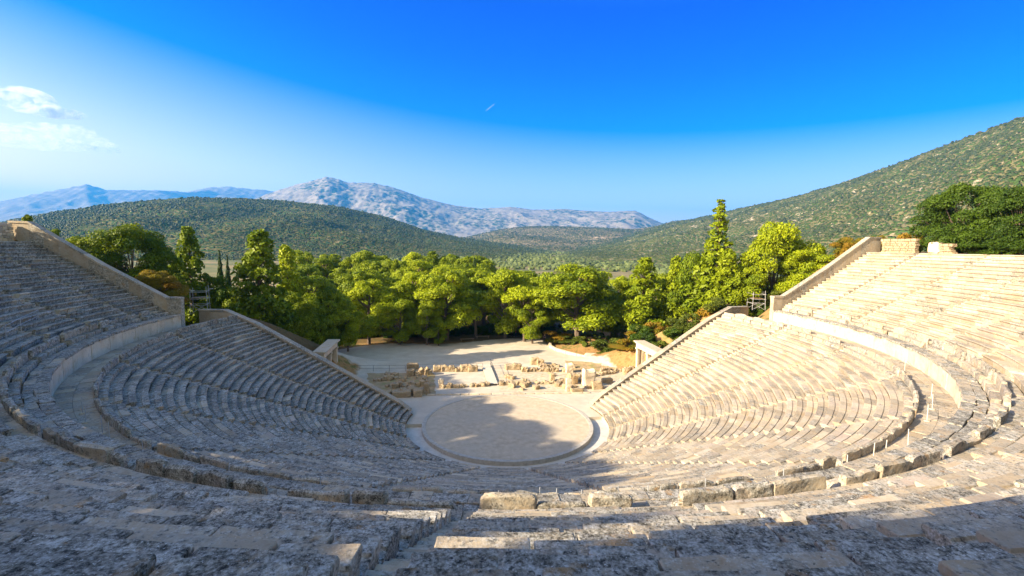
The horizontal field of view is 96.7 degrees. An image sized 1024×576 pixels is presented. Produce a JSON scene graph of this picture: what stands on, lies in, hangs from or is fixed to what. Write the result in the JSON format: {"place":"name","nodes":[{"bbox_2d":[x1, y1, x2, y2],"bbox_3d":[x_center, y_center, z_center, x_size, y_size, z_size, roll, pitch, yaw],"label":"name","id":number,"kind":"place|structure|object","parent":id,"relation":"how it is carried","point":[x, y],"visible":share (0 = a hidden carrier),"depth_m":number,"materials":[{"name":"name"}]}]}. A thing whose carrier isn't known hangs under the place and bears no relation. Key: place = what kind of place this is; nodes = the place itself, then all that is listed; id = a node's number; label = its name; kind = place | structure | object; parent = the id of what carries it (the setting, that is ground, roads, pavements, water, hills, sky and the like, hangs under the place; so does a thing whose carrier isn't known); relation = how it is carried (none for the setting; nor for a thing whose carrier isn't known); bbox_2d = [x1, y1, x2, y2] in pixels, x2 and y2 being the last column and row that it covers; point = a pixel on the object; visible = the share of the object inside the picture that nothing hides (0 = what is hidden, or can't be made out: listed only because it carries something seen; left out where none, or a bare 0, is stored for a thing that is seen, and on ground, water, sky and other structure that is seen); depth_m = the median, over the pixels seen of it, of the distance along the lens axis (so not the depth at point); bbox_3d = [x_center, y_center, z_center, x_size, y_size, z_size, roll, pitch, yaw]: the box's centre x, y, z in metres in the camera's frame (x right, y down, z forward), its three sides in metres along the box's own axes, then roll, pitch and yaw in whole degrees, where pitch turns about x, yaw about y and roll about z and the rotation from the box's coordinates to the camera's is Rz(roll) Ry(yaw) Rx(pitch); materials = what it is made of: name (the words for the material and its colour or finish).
{"place":"outdoors","nodes":[
{"label":"outdoors","id":0,"kind":"place"},
{"bbox_2d":[0,184,274,221],"bbox_3d":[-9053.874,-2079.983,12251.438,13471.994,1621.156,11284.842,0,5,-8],"label":"mountain","id":1,"kind":"structure","parent":0,"point":[81,196],"depth_m":11072.17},
{"bbox_2d":[5,197,545,260],"bbox_3d":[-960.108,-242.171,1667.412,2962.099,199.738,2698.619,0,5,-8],"label":"wooded hill","id":2,"kind":"structure","parent":0,"point":[212,247],"depth_m":1055.33,"materials":[{"name":"plant"}]},
{"bbox_2d":[0,196,553,261],"bbox_3d":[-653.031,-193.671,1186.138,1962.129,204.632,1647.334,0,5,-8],"label":"wooded hill scrub","id":3,"kind":"object","parent":2,"relation":"on","point":[62,223],"visible":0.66,"depth_m":1252.40,"materials":[{"name":"green plant"}]},
{"bbox_2d":[367,373,435,394],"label":"soil ground","id":4,"kind":"structure","parent":0,"point":[381,384],"depth_m":70.87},
{"bbox_2d":[256,177,663,236],"bbox_3d":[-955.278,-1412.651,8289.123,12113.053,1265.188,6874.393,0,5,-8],"label":"rocky mountain","id":5,"kind":"structure","parent":0,"point":[415,210],"depth_m":7833.83,"materials":[{"name":"stone"}]},
{"bbox_2d":[14,240,1001,431],"bbox_3d":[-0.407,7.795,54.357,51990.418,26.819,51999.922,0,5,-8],"label":"ground","id":6,"kind":"structure","parent":0,"point":[387,354],"depth_m":85.04,"materials":[{"name":"soil"}]},
{"bbox_2d":[66,236,100,252],"bbox_3d":[-60.545,-3.760,64.093,5.830,7.239,5.714,3,6,21],"label":"pine tree","id":7,"kind":"object","parent":6,"relation":"on","point":[78,241],"visible":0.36,"depth_m":62.77,"materials":[{"name":"green plant"}]},
{"bbox_2d":[7,221,184,326],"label":"parapet wall","id":8,"kind":"structure","parent":6,"relation":"on","point":[38,234],"depth_m":52.60,"materials":[{"name":"stone"}]},
{"bbox_2d":[80,223,185,288],"bbox_3d":[-53.704,-2.986,64.356,11.713,12.450,12.210,4,6,29],"label":"pine tree","id":9,"kind":"object","parent":6,"relation":"on","point":[117,240],"visible":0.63,"depth_m":62.69,"materials":[{"name":"green plant"}]},
{"bbox_2d":[134,269,193,302],"bbox_3d":[-48.128,0.199,61.436,7.998,5.412,7.537,-4,7,-42],"label":"deciduous tree","id":10,"kind":"object","parent":6,"relation":"on","point":[173,286],"visible":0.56,"depth_m":60.93,"materials":[{"name":"brown plant"}]},
{"bbox_2d":[169,226,214,325],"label":"pine tree","id":11,"kind":"object","parent":6,"relation":"on","point":[189,244],"visible":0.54,"depth_m":74.24,"materials":[{"name":"green plant"}]},
{"bbox_2d":[193,275,228,323],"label":"pine tree","id":12,"kind":"object","parent":6,"relation":"on","point":[219,295],"visible":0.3,"depth_m":75.48,"materials":[{"name":"green plant"}]},
{"bbox_2d":[220,285,238,308],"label":"pine tree","id":13,"kind":"object","parent":6,"relation":"on","point":[230,301],"visible":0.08,"depth_m":75.68,"materials":[{"name":"green plant"}]},
{"bbox_2d":[226,228,302,331],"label":"pine tree","id":14,"kind":"object","parent":6,"relation":"on","point":[256,258],"visible":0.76,"depth_m":70.35,"materials":[{"name":"green plant"}]},
{"bbox_2d":[275,244,305,304],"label":"pine tree","id":15,"kind":"object","parent":6,"relation":"on","point":[287,254],"visible":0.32,"depth_m":81.93,"materials":[{"name":"green plant"}]},
{"bbox_2d":[282,320,314,340],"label":"pine tree","id":16,"kind":"object","parent":6,"relation":"on","point":[307,337],"visible":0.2,"depth_m":77.57,"materials":[{"name":"green plant"}]},
{"bbox_2d":[293,249,313,264],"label":"pine tree","id":17,"kind":"object","parent":6,"relation":"on","point":[305,258],"visible":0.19,"depth_m":153.19,"materials":[{"name":"green plant"}]},
{"bbox_2d":[198,309,411,410],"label":"retaining wall","id":18,"kind":"structure","parent":6,"relation":"on","point":[205,315],"depth_m":59.39,"materials":[{"name":"stone"}]},
{"bbox_2d":[284,291,328,344],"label":"pine tree","id":19,"kind":"object","parent":6,"relation":"on","point":[306,305],"visible":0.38,"depth_m":78.99,"materials":[{"name":"green plant"}]},
{"bbox_2d":[290,264,323,280],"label":"pine tree","id":20,"kind":"object","parent":6,"relation":"on","point":[305,270],"visible":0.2,"depth_m":122.45,"materials":[{"name":"green plant"}]},
{"bbox_2d":[296,276,339,315],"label":"pine tree","id":21,"kind":"object","parent":6,"relation":"on","point":[330,288],"visible":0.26,"depth_m":84.87,"materials":[{"name":"green plant"}]},
{"bbox_2d":[307,257,337,278],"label":"pine tree","id":22,"kind":"object","parent":6,"relation":"on","point":[323,263],"visible":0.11,"depth_m":138.91,"materials":[{"name":"green plant"}]},
{"bbox_2d":[310,313,340,347],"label":"pine tree","id":23,"kind":"object","parent":6,"relation":"on","point":[324,324],"visible":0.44,"depth_m":81.52,"materials":[{"name":"green plant"}]},
{"bbox_2d":[313,339,339,362],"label":"stone gate","id":24,"kind":"structure","parent":6,"relation":"on","point":[327,349],"depth_m":70.28,"materials":[{"name":"stone"}]},
{"bbox_2d":[314,289,354,344],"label":"pine tree","id":25,"kind":"object","parent":6,"relation":"on","point":[343,303],"visible":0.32,"depth_m":85.40,"materials":[{"name":"green plant"}]},
{"bbox_2d":[337,305,364,351],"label":"pine tree","id":26,"kind":"object","parent":6,"relation":"on","point":[349,332],"visible":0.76,"depth_m":88.49,"materials":[{"name":"green plant"}]},
{"bbox_2d":[338,256,363,271],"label":"pine tree","id":27,"kind":"object","parent":6,"relation":"on","point":[347,265],"visible":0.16,"depth_m":142.28,"materials":[{"name":"green plant"}]},
{"bbox_2d":[334,266,388,320],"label":"pine tree","id":28,"kind":"object","parent":6,"relation":"on","point":[362,273],"visible":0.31,"depth_m":103.97,"materials":[{"name":"green plant"}]},
{"bbox_2d":[345,250,377,264],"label":"pine tree","id":29,"kind":"object","parent":6,"relation":"on","point":[365,255],"visible":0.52,"depth_m":164.60,"materials":[{"name":"green plant"}]},
{"bbox_2d":[342,278,396,343],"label":"pine tree","id":30,"kind":"object","parent":6,"relation":"on","point":[371,324],"visible":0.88,"depth_m":94.39,"materials":[{"name":"green plant"}]},
{"bbox_2d":[359,260,386,273],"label":"pine tree","id":31,"kind":"object","parent":6,"relation":"on","point":[373,264],"visible":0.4,"depth_m":141.46,"materials":[{"name":"green plant"}]},
{"bbox_2d":[375,259,401,272],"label":"pine tree","id":32,"kind":"object","parent":6,"relation":"on","point":[388,263],"visible":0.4,"depth_m":142.68,"materials":[{"name":"green plant"}]},
{"bbox_2d":[379,296,416,344],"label":"pine tree","id":33,"kind":"object","parent":6,"relation":"on","point":[405,308],"visible":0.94,"depth_m":94.87,"materials":[{"name":"green plant"}]},
{"bbox_2d":[381,276,414,326],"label":"pine tree","id":34,"kind":"object","parent":6,"relation":"on","point":[390,281],"visible":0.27,"depth_m":107.87,"materials":[{"name":"green plant"}]},
{"bbox_2d":[392,389,410,397],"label":"stone slab","id":35,"kind":"structure","parent":6,"relation":"on","point":[397,393],"depth_m":63.41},
{"bbox_2d":[391,379,428,388],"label":"ruined wall","id":36,"kind":"structure","parent":6,"relation":"on","point":[398,384],"depth_m":67.75,"materials":[{"name":"stone"}]},
{"bbox_2d":[390,259,434,276],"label":"pine tree","id":37,"kind":"object","parent":6,"relation":"on","point":[421,265],"visible":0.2,"depth_m":123.75,"materials":[{"name":"green plant"}]},
{"bbox_2d":[389,272,439,336],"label":"pine tree","id":38,"kind":"object","parent":6,"relation":"on","point":[407,285],"visible":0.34,"depth_m":100.86,"materials":[{"name":"green plant"}]},
{"bbox_2d":[401,251,430,261],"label":"pine tree","id":39,"kind":"object","parent":6,"relation":"on","point":[411,255],"visible":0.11,"depth_m":168.72,"materials":[{"name":"green plant"}]},
{"bbox_2d":[406,367,431,376],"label":"ruined wall","id":40,"kind":"structure","parent":6,"relation":"on","point":[419,371],"depth_m":73.93,"materials":[{"name":"stone"}]},
{"bbox_2d":[409,299,444,344],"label":"pine tree","id":41,"kind":"object","parent":6,"relation":"on","point":[426,312],"visible":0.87,"depth_m":95.39,"materials":[{"name":"green plant"}]},
{"bbox_2d":[428,326,447,345],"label":"pine tree","id":42,"kind":"object","parent":6,"relation":"on","point":[438,340],"visible":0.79,"depth_m":95.53,"materials":[{"name":"green plant"}]},
{"bbox_2d":[413,265,482,340],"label":"pine tree","id":43,"kind":"object","parent":6,"relation":"on","point":[456,288],"visible":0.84,"depth_m":96.86,"materials":[{"name":"green plant"}]},
{"bbox_2d":[439,381,489,388],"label":"ruined wall","id":44,"kind":"structure","parent":6,"relation":"on","point":[462,385],"depth_m":68.39,"materials":[{"name":"stone"}]},
{"bbox_2d":[457,262,490,272],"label":"pine tree","id":45,"kind":"object","parent":6,"relation":"on","point":[481,266],"visible":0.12,"depth_m":131.98,"materials":[{"name":"green plant"}]},
{"bbox_2d":[454,255,497,273],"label":"pine tree","id":46,"kind":"object","parent":6,"relation":"on","point":[479,259],"visible":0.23,"depth_m":172.93,"materials":[{"name":"green plant"}]},
{"bbox_2d":[454,289,500,337],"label":"pine tree","id":47,"kind":"object","parent":6,"relation":"on","point":[477,299],"visible":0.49,"depth_m":101.72,"materials":[{"name":"green plant"}]},
{"bbox_2d":[458,268,502,325],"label":"pine tree","id":48,"kind":"object","parent":6,"relation":"on","point":[473,275],"visible":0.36,"depth_m":114.71,"materials":[{"name":"green plant"}]},
{"bbox_2d":[467,281,504,324],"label":"pine tree","id":49,"kind":"object","parent":6,"relation":"on","point":[484,287],"visible":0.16,"depth_m":118.60,"materials":[{"name":"green plant"}]},
{"bbox_2d":[482,359,497,384],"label":"wooden ramp","id":50,"kind":"structure","parent":6,"relation":"on","point":[489,374],"depth_m":74.94,"materials":[{"name":"wood"}]},
{"bbox_2d":[92,312,918,494],"bbox_3d":[1.401,12.079,41.602,76.600,12.756,50.135,0,5,-8],"label":"seating","id":51,"kind":"object","parent":6,"relation":"on","point":[726,398],"visible":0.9,"depth_m":39.06,"materials":[{"name":"stone"}]},
{"bbox_2d":[481,267,529,338],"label":"pine tree","id":52,"kind":"object","parent":6,"relation":"on","point":[506,278],"visible":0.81,"depth_m":101.40,"materials":[{"name":"green plant"}]},
{"bbox_2d":[422,392,589,395],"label":"threshold kerb","id":53,"kind":"structure","parent":6,"relation":"on","point":[507,393],"depth_m":65.45,"materials":[{"name":"stone"}]},
{"bbox_2d":[422,394,592,465],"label":"orchestra kerb","id":54,"kind":"structure","parent":6,"relation":"on","point":[585,442],"depth_m":47.24,"materials":[{"name":"white stone"}]},
{"bbox_2d":[406,419,608,469],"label":"gutter path","id":55,"kind":"structure","parent":6,"relation":"on","point":[598,439],"depth_m":49.74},
{"bbox_2d":[0,241,1023,575],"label":"seating","id":56,"kind":"object","parent":6,"relation":"on","point":[62,513],"visible":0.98,"depth_m":11.76,"materials":[{"name":"stone"}]},
{"bbox_2d":[53,313,957,468],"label":"walkway path","id":57,"kind":"structure","parent":56,"relation":"on","point":[73,389],"depth_m":30.01,"materials":[{"name":"stone"}]},
{"bbox_2d":[0,306,1023,521],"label":"walkway path","id":58,"kind":"structure","parent":56,"relation":"on","point":[1015,416],"depth_m":19.66,"materials":[{"name":"stone"}]},
{"bbox_2d":[500,284,545,341],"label":"pine tree","id":59,"kind":"object","parent":6,"relation":"on","point":[513,294],"visible":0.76,"depth_m":98.40,"materials":[{"name":"green plant"}]},
{"bbox_2d":[499,378,565,385],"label":"ruined wall","id":60,"kind":"structure","parent":6,"relation":"on","point":[517,382],"depth_m":70.18,"materials":[{"name":"stone"}]},
{"bbox_2d":[515,303,550,343],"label":"pine tree","id":61,"kind":"object","parent":6,"relation":"on","point":[531,330],"visible":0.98,"depth_m":97.70,"materials":[{"name":"green plant"}]},
{"bbox_2d":[432,309,645,346],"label":"undergrowth","id":62,"kind":"object","parent":6,"relation":"on","point":[584,335],"visible":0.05,"depth_m":103.07,"materials":[{"name":"green plant"}]},
{"bbox_2d":[527,276,558,330],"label":"pine tree","id":63,"kind":"object","parent":6,"relation":"on","point":[533,281],"visible":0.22,"depth_m":110.28,"materials":[{"name":"green plant"}]},
{"bbox_2d":[521,366,565,371],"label":"ruined wall","id":64,"kind":"structure","parent":6,"relation":"on","point":[542,369],"depth_m":77.20,"materials":[{"name":"stone"}]},
{"bbox_2d":[310,250,785,300],"bbox_3d":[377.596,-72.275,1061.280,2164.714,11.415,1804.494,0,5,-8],"label":"olive grove","id":65,"kind":"object","parent":6,"relation":"on","point":[534,260],"visible":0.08,"depth_m":593.69,"materials":[{"name":"green plant"}]},
{"bbox_2d":[542,330,571,342],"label":"shrub","id":66,"kind":"object","parent":6,"relation":"on","point":[556,337],"visible":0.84,"depth_m":99.24,"materials":[{"name":"green plant"}]},
{"bbox_2d":[531,262,623,336],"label":"pine tree","id":67,"kind":"object","parent":6,"relation":"on","point":[588,285],"visible":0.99,"depth_m":93.84,"materials":[{"name":"green plant"}]},
{"bbox_2d":[589,338,620,353],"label":"shrub","id":68,"kind":"object","parent":6,"relation":"on","point":[599,344],"visible":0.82,"depth_m":89.08,"materials":[{"name":"green plant"}]},
{"bbox_2d":[597,295,624,337],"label":"pine tree","id":69,"kind":"object","parent":6,"relation":"on","point":[609,329],"visible":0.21,"depth_m":101.48,"materials":[{"name":"green plant"}]},
{"bbox_2d":[607,279,636,334],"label":"pine tree","id":70,"kind":"object","parent":6,"relation":"on","point":[617,282],"visible":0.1,"depth_m":107.99,"materials":[{"name":"green plant"}]},
{"bbox_2d":[615,337,635,350],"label":"shrub","id":71,"kind":"object","parent":6,"relation":"on","point":[627,343],"visible":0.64,"depth_m":81.69,"materials":[{"name":"yellow plant"}]},
{"bbox_2d":[613,275,639,332],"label":"pine tree","id":72,"kind":"object","parent":6,"relation":"on","point":[625,279],"visible":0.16,"depth_m":110.03,"materials":[{"name":"green plant"}]},
{"bbox_2d":[629,324,652,341],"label":"shrub","id":73,"kind":"object","parent":6,"relation":"on","point":[636,336],"visible":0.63,"depth_m":80.91,"materials":[{"name":"green plant"}]},
{"bbox_2d":[618,257,669,331],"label":"pine tree","id":74,"kind":"object","parent":6,"relation":"on","point":[649,306],"visible":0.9,"depth_m":92.20,"materials":[{"name":"green plant"}]},
{"bbox_2d":[634,340,661,367],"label":"stone gate","id":75,"kind":"structure","parent":6,"relation":"on","point":[642,347],"depth_m":74.64,"materials":[{"name":"stone"}]},
{"bbox_2d":[642,322,664,333],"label":"shrub","id":76,"kind":"object","parent":6,"relation":"on","point":[658,327],"visible":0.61,"depth_m":81.30,"materials":[{"name":"yellow plant"}]},
{"bbox_2d":[590,306,748,404],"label":"retaining wall","id":77,"kind":"structure","parent":6,"relation":"on","point":[685,336],"depth_m":66.14,"materials":[{"name":"stone"}]},
{"bbox_2d":[657,255,685,326],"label":"pine tree","id":78,"kind":"object","parent":6,"relation":"on","point":[669,284],"visible":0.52,"depth_m":92.34,"materials":[{"name":"green plant"}]},
{"bbox_2d":[665,250,712,314],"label":"pine tree","id":79,"kind":"object","parent":6,"relation":"on","point":[684,276],"visible":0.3,"depth_m":90.10,"materials":[{"name":"green plant"}]},
{"bbox_2d":[678,313,700,332],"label":"shrub","id":80,"kind":"object","parent":6,"relation":"on","point":[683,320],"visible":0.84,"depth_m":73.89,"materials":[{"name":"green plant"}]},
{"bbox_2d":[677,199,749,313],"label":"pine tree","id":81,"kind":"object","parent":6,"relation":"on","point":[709,262],"visible":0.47,"depth_m":85.23,"materials":[{"name":"green plant"}]},
{"bbox_2d":[702,297,727,312],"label":"shrub","id":82,"kind":"object","parent":6,"relation":"on","point":[710,305],"visible":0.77,"depth_m":72.67,"materials":[{"name":"green plant"}]},
{"bbox_2d":[701,248,751,315],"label":"pine tree","id":83,"kind":"object","parent":6,"relation":"on","point":[728,260],"visible":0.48,"depth_m":80.36,"materials":[{"name":"green plant"}]},
{"bbox_2d":[729,265,767,316],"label":"pine tree","id":84,"kind":"object","parent":6,"relation":"on","point":[755,276],"visible":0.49,"depth_m":79.54,"materials":[{"name":"green plant"}]},
{"bbox_2d":[737,221,825,311],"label":"pine tree","id":85,"kind":"object","parent":6,"relation":"on","point":[774,241],"visible":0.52,"depth_m":81.32,"materials":[{"name":"green plant"}]},
{"bbox_2d":[775,249,835,288],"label":"pine tree","id":86,"kind":"object","parent":6,"relation":"on","point":[785,265],"visible":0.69,"depth_m":80.01,"materials":[{"name":"green plant"}]},
{"bbox_2d":[769,237,881,320],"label":"parapet wall","id":87,"kind":"structure","parent":6,"relation":"on","point":[863,246],"depth_m":65.88,"materials":[{"name":"stone"}]},
{"bbox_2d":[822,237,863,263],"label":"deciduous tree","id":88,"kind":"object","parent":6,"relation":"on","point":[844,246],"visible":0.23,"depth_m":78.10,"materials":[{"name":"orange plant"}]},
{"bbox_2d":[939,244,957,253],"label":"ruined wall","id":89,"kind":"structure","parent":6,"relation":"on","point":[945,248],"depth_m":58.62,"materials":[{"name":"stone"}]},
{"bbox_2d":[908,181,1007,253],"bbox_3d":[61.397,-8.796,62.773,11.926,11.261,10.716,-4,7,-44],"label":"evergreen oak","id":90,"kind":"object","parent":6,"relation":"on","point":[945,223],"visible":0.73,"depth_m":60.68,"materials":[{"name":"green plant"}]},
{"bbox_2d":[954,244,999,253],"bbox_3d":[58.993,-4.844,57.619,4.214,1.528,4.363,-2,6,-26],"label":"shrub","id":91,"kind":"object","parent":6,"relation":"on","point":[970,248],"visible":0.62,"depth_m":57.31,"materials":[{"name":"green plant"}]},
{"bbox_2d":[976,185,1023,254],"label":"evergreen oak","id":92,"kind":"object","parent":6,"relation":"on","point":[1007,205],"visible":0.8,"depth_m":54.90,"materials":[{"name":"green plant"}]},
{"bbox_2d":[981,239,1023,254],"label":"shrub","id":93,"kind":"object","parent":6,"relation":"on","point":[997,248],"visible":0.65,"depth_m":53.95,"materials":[{"name":"green plant"}]},
{"bbox_2d":[1003,243,1023,254],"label":"shrub","id":94,"kind":"object","parent":6,"relation":"on","point":[1016,250],"visible":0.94,"depth_m":52.69,"materials":[{"name":"green plant"}]},
{"bbox_2d":[426,396,589,459],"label":"orchestra floor","id":95,"kind":"structure","parent":0,"point":[507,427],"depth_m":53.51,"materials":[{"name":"soil"}]},
{"bbox_2d":[0,0,1023,222],"label":"sky","id":96,"kind":"structure","parent":0,"point":[663,111],"materials":[{"name":"blue"}]},
{"bbox_2d":[498,372,623,391],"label":"soil ground","id":97,"kind":"structure","parent":0,"point":[532,377],"depth_m":72.60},
{"bbox_2d":[582,368,595,385],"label":"stone block","id":98,"kind":"object","parent":97,"relation":"on","point":[588,376],"visible":0.85,"depth_m":68.96,"materials":[{"name":"stone"}]},
{"bbox_2d":[466,219,687,251],"bbox_3d":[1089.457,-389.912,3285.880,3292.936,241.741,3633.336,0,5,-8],"label":"hills","id":99,"kind":"structure","parent":0,"point":[535,231],"depth_m":2900.14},
{"bbox_2d":[463,220,677,250],"bbox_3d":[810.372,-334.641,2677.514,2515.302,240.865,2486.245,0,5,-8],"label":"hills scrub","id":100,"kind":"object","parent":99,"relation":"on","point":[544,239],"visible":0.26,"depth_m":3026.80,"materials":[{"name":"green plant"}]},
{"bbox_2d":[565,360,618,371],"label":"soil ground","id":101,"kind":"structure","parent":0,"point":[580,365],"depth_m":81.12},
{"bbox_2d":[566,117,1023,267],"bbox_3d":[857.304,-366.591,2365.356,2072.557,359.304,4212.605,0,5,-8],"label":"side hill","id":102,"kind":"structure","parent":0,"point":[819,219],"depth_m":1036.54,"materials":[{"name":"plant"}]},
{"bbox_2d":[565,117,1023,275],"bbox_3d":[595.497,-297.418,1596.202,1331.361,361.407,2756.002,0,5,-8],"label":"side hill scrub","id":103,"kind":"object","parent":102,"relation":"on","point":[1010,122],"visible":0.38,"depth_m":1090.10,"materials":[{"name":"green plant"}]},
{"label":"rim path","id":104,"kind":"structure","parent":0,"visible":0},
{"bbox_2d":[0,223,14,240],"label":"rim wall","id":105,"kind":"structure","parent":104,"relation":"on","point":[6,233],"depth_m":51.09,"materials":[{"name":"stone"}]},
{"bbox_2d":[881,239,919,252],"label":"ruined wall","id":106,"kind":"structure","parent":104,"relation":"on","point":[900,245],"depth_m":64.59,"materials":[{"name":"stone"}]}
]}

